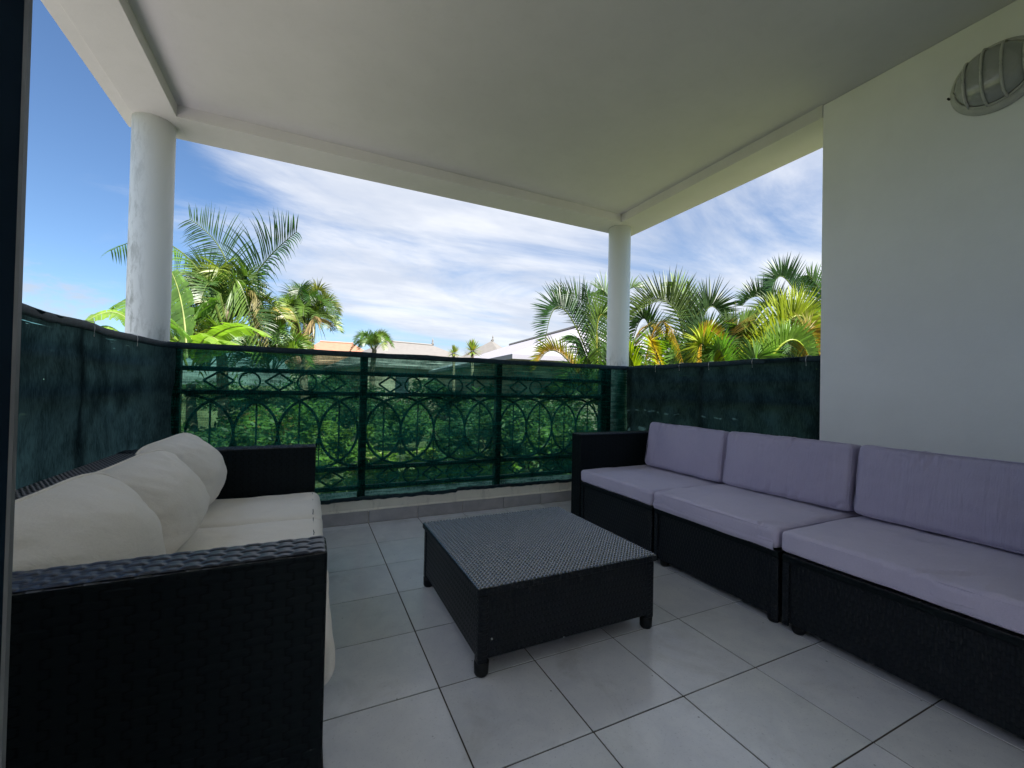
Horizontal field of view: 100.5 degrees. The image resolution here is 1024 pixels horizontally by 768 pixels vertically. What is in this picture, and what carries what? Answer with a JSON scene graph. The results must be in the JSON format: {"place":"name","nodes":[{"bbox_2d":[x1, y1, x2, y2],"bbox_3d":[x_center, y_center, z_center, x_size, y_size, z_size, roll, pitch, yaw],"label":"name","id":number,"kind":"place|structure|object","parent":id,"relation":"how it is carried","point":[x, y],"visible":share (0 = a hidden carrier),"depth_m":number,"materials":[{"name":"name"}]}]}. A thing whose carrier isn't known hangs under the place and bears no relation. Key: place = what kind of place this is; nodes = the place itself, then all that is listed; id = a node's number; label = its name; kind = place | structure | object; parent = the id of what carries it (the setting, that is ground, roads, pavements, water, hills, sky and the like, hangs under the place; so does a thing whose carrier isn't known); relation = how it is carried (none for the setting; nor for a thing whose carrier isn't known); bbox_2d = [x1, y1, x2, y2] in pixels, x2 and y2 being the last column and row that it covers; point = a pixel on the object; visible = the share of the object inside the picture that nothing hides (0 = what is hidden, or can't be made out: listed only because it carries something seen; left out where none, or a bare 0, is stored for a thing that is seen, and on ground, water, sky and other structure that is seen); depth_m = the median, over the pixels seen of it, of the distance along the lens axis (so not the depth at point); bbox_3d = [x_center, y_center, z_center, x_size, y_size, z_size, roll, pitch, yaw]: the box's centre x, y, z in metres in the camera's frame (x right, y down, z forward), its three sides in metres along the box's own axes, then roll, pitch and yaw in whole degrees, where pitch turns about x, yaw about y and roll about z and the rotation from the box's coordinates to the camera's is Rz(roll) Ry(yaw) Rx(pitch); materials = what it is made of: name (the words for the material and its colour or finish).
{"place":"outdoors","nodes":[
{"label":"outdoors","id":0,"kind":"place"},
{"bbox_2d":[297,341,363,366],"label":"neighbour house","id":1,"kind":"structure","parent":0,"point":[333,345],"depth_m":30.86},
{"bbox_2d":[335,339,462,369],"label":"neighbour house","id":2,"kind":"structure","parent":0,"point":[401,347],"depth_m":27.09,"materials":[{"name":"white"}]},
{"bbox_2d":[22,0,822,359],"label":"sky","id":3,"kind":"structure","parent":0,"point":[414,266],"materials":[{"name":"blue"}]},
{"bbox_2d":[461,336,501,357],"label":"neighbour house","id":4,"kind":"structure","parent":0,"point":[491,345],"depth_m":32.20,"materials":[{"name":"white"}]},
{"bbox_2d":[434,325,670,374],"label":"neighbour house","id":5,"kind":"structure","parent":0,"point":[519,350],"depth_m":12.29,"materials":[{"name":"white paint"}]},
{"bbox_2d":[529,272,644,373],"bbox_3d":[1.155,-0.675,5.943,1.870,2.272,1.772,1,-1,7],"label":"areca palm","id":6,"kind":"object","parent":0,"point":[597,346],"visible":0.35,"depth_m":5.96,"materials":[{"name":"green plant"}]},
{"bbox_2d":[322,501,1023,767],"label":"floor","id":7,"kind":"structure","parent":0,"point":[505,717],"depth_m":1.30,"materials":[{"name":"tile"}]},
{"bbox_2d":[5,444,326,767],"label":"wicker sofa","id":8,"kind":"object","parent":7,"relation":"on","point":[212,658],"visible":0.59,"depth_m":0.68,"materials":[{"name":"wicker"}]},
{"bbox_2d":[174,517,322,552],"bbox_3d":[-0.944,0.562,1.351,0.643,0.126,0.458,2,-1,-25],"label":"seat cushion","id":9,"kind":"object","parent":8,"relation":"on","point":[205,538],"visible":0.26,"depth_m":1.44,"materials":[{"name":"beige fabric"}]},
{"bbox_2d":[96,449,209,553],"bbox_3d":[-1.059,0.374,1.233,0.265,0.321,0.442,-13,8,-8],"label":"back pillow","id":10,"kind":"object","parent":9,"relation":"on","point":[169,488],"visible":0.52,"depth_m":1.20,"materials":[{"name":"beige fabric"}]},
{"bbox_2d":[199,492,322,527],"bbox_3d":[-1.135,0.562,1.754,0.641,0.127,0.441,2,-1,-25],"label":"seat cushion","id":11,"kind":"object","parent":8,"relation":"on","point":[255,510],"visible":0.41,"depth_m":1.72,"materials":[{"name":"beige fabric"}]},
{"bbox_2d":[135,433,226,504],"bbox_3d":[-1.266,0.363,1.660,0.248,0.331,0.413,-12,6,-13],"label":"back pillow","id":12,"kind":"object","parent":11,"relation":"on","point":[201,459],"visible":0.48,"depth_m":1.62,"materials":[{"name":"beige fabric"}]},
{"bbox_2d":[324,573,333,684],"bbox_3d":[-0.745,0.560,0.934,0.643,0.128,0.472,2,-1,-25],"label":"seat cushion","id":13,"kind":"object","parent":8,"relation":"on","point":[329,655],"visible":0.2,"depth_m":0.88,"materials":[{"name":"beige fabric"}]},
{"bbox_2d":[12,472,165,571],"bbox_3d":[-0.868,0.367,0.836,0.250,0.326,0.481,-12,7,-13],"label":"back pillow","id":14,"kind":"object","parent":13,"relation":"on","point":[88,518],"visible":0.48,"depth_m":0.81,"materials":[{"name":"beige fabric"}]},
{"bbox_2d":[423,507,656,677],"bbox_3d":[0.071,0.799,1.827,0.748,0.292,0.728,2,-1,-25],"label":"coffee table","id":15,"kind":"object","parent":7,"relation":"on","point":[503,583],"visible":1,"depth_m":1.57,"materials":[{"name":"wicker"}]},
{"bbox_2d":[571,430,654,552],"bbox_3d":[0.910,0.663,2.810,0.720,0.624,0.780,2,-1,-25],"label":"sofa module","id":16,"kind":"object","parent":7,"relation":"on","point":[628,519],"visible":0.23,"depth_m":2.91,"materials":[{"name":"wicker"}]},
{"bbox_2d":[581,465,723,504],"bbox_3d":[0.911,0.628,2.747,0.674,0.094,0.673,2,-1,-25],"label":"seat cushion","id":17,"kind":"object","parent":16,"relation":"on","point":[642,483],"visible":0.58,"depth_m":2.61,"materials":[{"name":"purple fabric"}]},
{"bbox_2d":[645,422,729,482],"bbox_3d":[1.150,0.434,2.799,0.150,0.314,0.624,11,-4,-25],"label":"back cushion","id":18,"kind":"object","parent":17,"relation":"on","point":[697,452],"visible":0.87,"depth_m":2.71,"materials":[{"name":"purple fabric"}]},
{"bbox_2d":[322,500,1023,767],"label":"tile grout","id":19,"kind":"object","parent":7,"relation":"attached to","point":[639,713],"depth_m":1.27,"materials":[{"name":"tile"}]},
{"bbox_2d":[654,508,786,622],"bbox_3d":[1.231,0.674,2.142,0.714,0.600,0.674,2,-1,-25],"label":"sofa module","id":20,"kind":"object","parent":7,"relation":"on","point":[747,571],"visible":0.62,"depth_m":1.91,"materials":[{"name":"wicker"}]},
{"bbox_2d":[653,483,860,549],"bbox_3d":[1.202,0.625,2.132,0.679,0.104,0.685,2,-1,-25],"label":"seat cushion","id":21,"kind":"object","parent":20,"relation":"on","point":[762,519],"visible":0.71,"depth_m":1.96,"materials":[{"name":"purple fabric"}]},
{"bbox_2d":[723,431,861,511],"bbox_3d":[1.427,0.432,2.217,0.151,0.316,0.649,11,-6,-25],"label":"back cushion","id":22,"kind":"object","parent":21,"relation":"on","point":[818,472],"visible":0.87,"depth_m":2.11,"materials":[{"name":"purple fabric"}]},
{"bbox_2d":[782,553,1023,738],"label":"sofa module","id":23,"kind":"object","parent":7,"relation":"on","point":[972,665],"visible":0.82,"depth_m":1.31,"materials":[{"name":"wicker"}]},
{"bbox_2d":[781,516,1023,634],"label":"seat cushion","id":24,"kind":"object","parent":23,"relation":"on","point":[982,582],"visible":0.89,"depth_m":1.39,"materials":[{"name":"purple fabric"}]},
{"bbox_2d":[854,445,1023,553],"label":"back cushion","id":25,"kind":"object","parent":24,"relation":"on","point":[975,500],"visible":1,"depth_m":1.61,"materials":[{"name":"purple fabric"}]},
{"bbox_2d":[629,266,741,366],"bbox_3d":[2.126,-0.573,5.068,1.839,1.939,2.416,1,-1,15],"label":"areca palm","id":26,"kind":"object","parent":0,"point":[659,344],"visible":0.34,"depth_m":5.35,"materials":[{"name":"green plant"}]},
{"bbox_2d":[721,280,820,359],"bbox_3d":[2.798,-0.369,4.615,2.046,1.374,1.377,2,-1,-25],"label":"areca palm","id":27,"kind":"object","parent":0,"point":[802,338],"visible":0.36,"depth_m":4.32,"materials":[{"name":"green plant"}]},
{"label":"path","id":28,"kind":"structure","parent":0,"visible":0},
{"bbox_2d":[41,0,1023,527],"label":"house","id":29,"kind":"structure","parent":28,"relation":"on","point":[619,122],"depth_m":2.09,"materials":[{"name":"paint"}]},
{"bbox_2d":[0,0,32,767],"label":"sliding door","id":30,"kind":"structure","parent":29,"relation":"attached to","point":[15,36],"depth_m":0.18,"materials":[{"name":"metal"}]},
{"bbox_2d":[947,35,1023,115],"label":"wall lamp","id":31,"kind":"object","parent":29,"relation":"attached to","point":[989,79],"visible":1,"depth_m":1.68,"materials":[{"name":"glass"}]},
{"label":"ground","id":32,"kind":"structure","parent":0,"visible":0},
{"bbox_2d":[85,299,179,341],"bbox_3d":[-5.941,-0.056,6.726,2.126,2.884,1.035,1,-1,9],"label":"banana plant","id":33,"kind":"object","parent":32,"relation":"on","point":[113,312],"visible":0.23,"depth_m":6.48,"materials":[{"name":"green plant"}]},
{"bbox_2d":[101,201,301,355],"bbox_3d":[-5.766,-1.081,8.161,4.170,4.985,2.336,1,-1,32],"label":"feather palm","id":34,"kind":"object","parent":32,"relation":"on","point":[223,287],"visible":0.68,"depth_m":7.78,"materials":[{"name":"green plant"}]},
{"bbox_2d":[170,300,261,356],"bbox_3d":[-5.288,-0.735,7.109,1.828,1.300,1.825,1,-1,2],"label":"undergrowth palm","id":35,"kind":"object","parent":32,"relation":"on","point":[206,327],"visible":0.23,"depth_m":7.05,"materials":[{"name":"green plant"}]},
{"bbox_2d":[170,270,272,359],"bbox_3d":[-4.401,-0.185,5.993,2.449,3.189,1.092,1,-1,37],"label":"banana plant","id":36,"kind":"object","parent":32,"relation":"on","point":[188,323],"visible":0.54,"depth_m":6.28,"materials":[{"name":"green plant"}]},
{"bbox_2d":[241,317,320,366],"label":"undergrowth palm","id":37,"kind":"object","parent":32,"relation":"on","point":[283,335],"visible":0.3,"depth_m":8.45,"materials":[{"name":"green plant"}]},
{"bbox_2d":[241,277,344,356],"bbox_3d":[-5.345,-0.682,10.652,2.134,4.268,2.461,1,-1,-5],"label":"bushy palm","id":38,"kind":"object","parent":32,"relation":"on","point":[306,301],"visible":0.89,"depth_m":10.65,"materials":[{"name":"green plant"}]},
{"bbox_2d":[349,329,394,352],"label":"palm","id":39,"kind":"object","parent":32,"relation":"on","point":[378,337],"visible":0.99,"depth_m":14.87,"materials":[{"name":"green plant"}]},
{"bbox_2d":[448,344,461,369],"bbox_3d":[-2.075,0.073,14.985,0.720,2.993,0.676,2,-1,-25],"label":"yucca","id":40,"kind":"object","parent":32,"relation":"on","point":[453,350],"visible":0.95,"depth_m":14.94,"materials":[{"name":"green plant"}]},
{"bbox_2d":[461,339,481,369],"bbox_3d":[-1.268,0.054,13.491,0.817,3.026,0.842,2,-1,-25],"label":"yucca","id":41,"kind":"object","parent":32,"relation":"on","point":[472,345],"visible":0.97,"depth_m":13.44,"materials":[{"name":"green plant"}]},
{"bbox_2d":[670,303,788,363],"bbox_3d":[2.373,-0.314,4.881,1.908,1.339,1.478,2,-1,-25],"label":"areca palm","id":42,"kind":"object","parent":32,"relation":"on","point":[707,344],"visible":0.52,"depth_m":4.41,"materials":[{"name":"green plant"}]},
{"bbox_2d":[731,253,821,325],"bbox_3d":[4.619,-0.942,6.509,2.286,2.195,1.718,1,-1,1],"label":"areca palm","id":43,"kind":"object","parent":32,"relation":"on","point":[789,276],"visible":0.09,"depth_m":6.59,"materials":[{"name":"green plant"}]},
{"bbox_3d":[-0.552,0.288,3.119,3.137,0.978,0.045,2,-1,-25],"label":"railing","id":44,"kind":"object","parent":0,"visible":0},
{"bbox_2d":[167,341,628,504],"bbox_3d":[-0.460,0.300,3.125,3.335,1.009,0.012,2,-1,-25],"label":"shade net","id":45,"kind":"object","parent":44,"relation":"attached to","point":[402,428],"visible":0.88,"depth_m":2.97,"materials":[{"name":"green fabric"}]},
{"bbox_3d":[-1.446,0.243,1.087,0.045,0.978,2.750,2,-1,-25],"label":"railing","id":46,"kind":"object","parent":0,"visible":0},
{"bbox_2d":[15,303,176,489],"bbox_3d":[-1.403,0.253,1.144,0.160,1.012,2.755,2,-1,-25],"label":"shade net","id":47,"kind":"object","parent":46,"relation":"attached to","point":[104,392],"visible":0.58,"depth_m":1.65,"materials":[{"name":"green fabric"}]},
{"bbox_3d":[1.445,0.329,3.085,0.045,0.978,1.670,2,-1,-25],"label":"railing","id":48,"kind":"object","parent":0,"visible":0},
{"bbox_2d":[626,355,820,439],"bbox_3d":[1.407,0.337,3.096,0.077,1.008,1.660,2,-1,-25],"label":"shade net","id":49,"kind":"object","parent":48,"relation":"attached to","point":[777,396],"visible":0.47,"depth_m":2.88,"materials":[{"name":"green fabric"}]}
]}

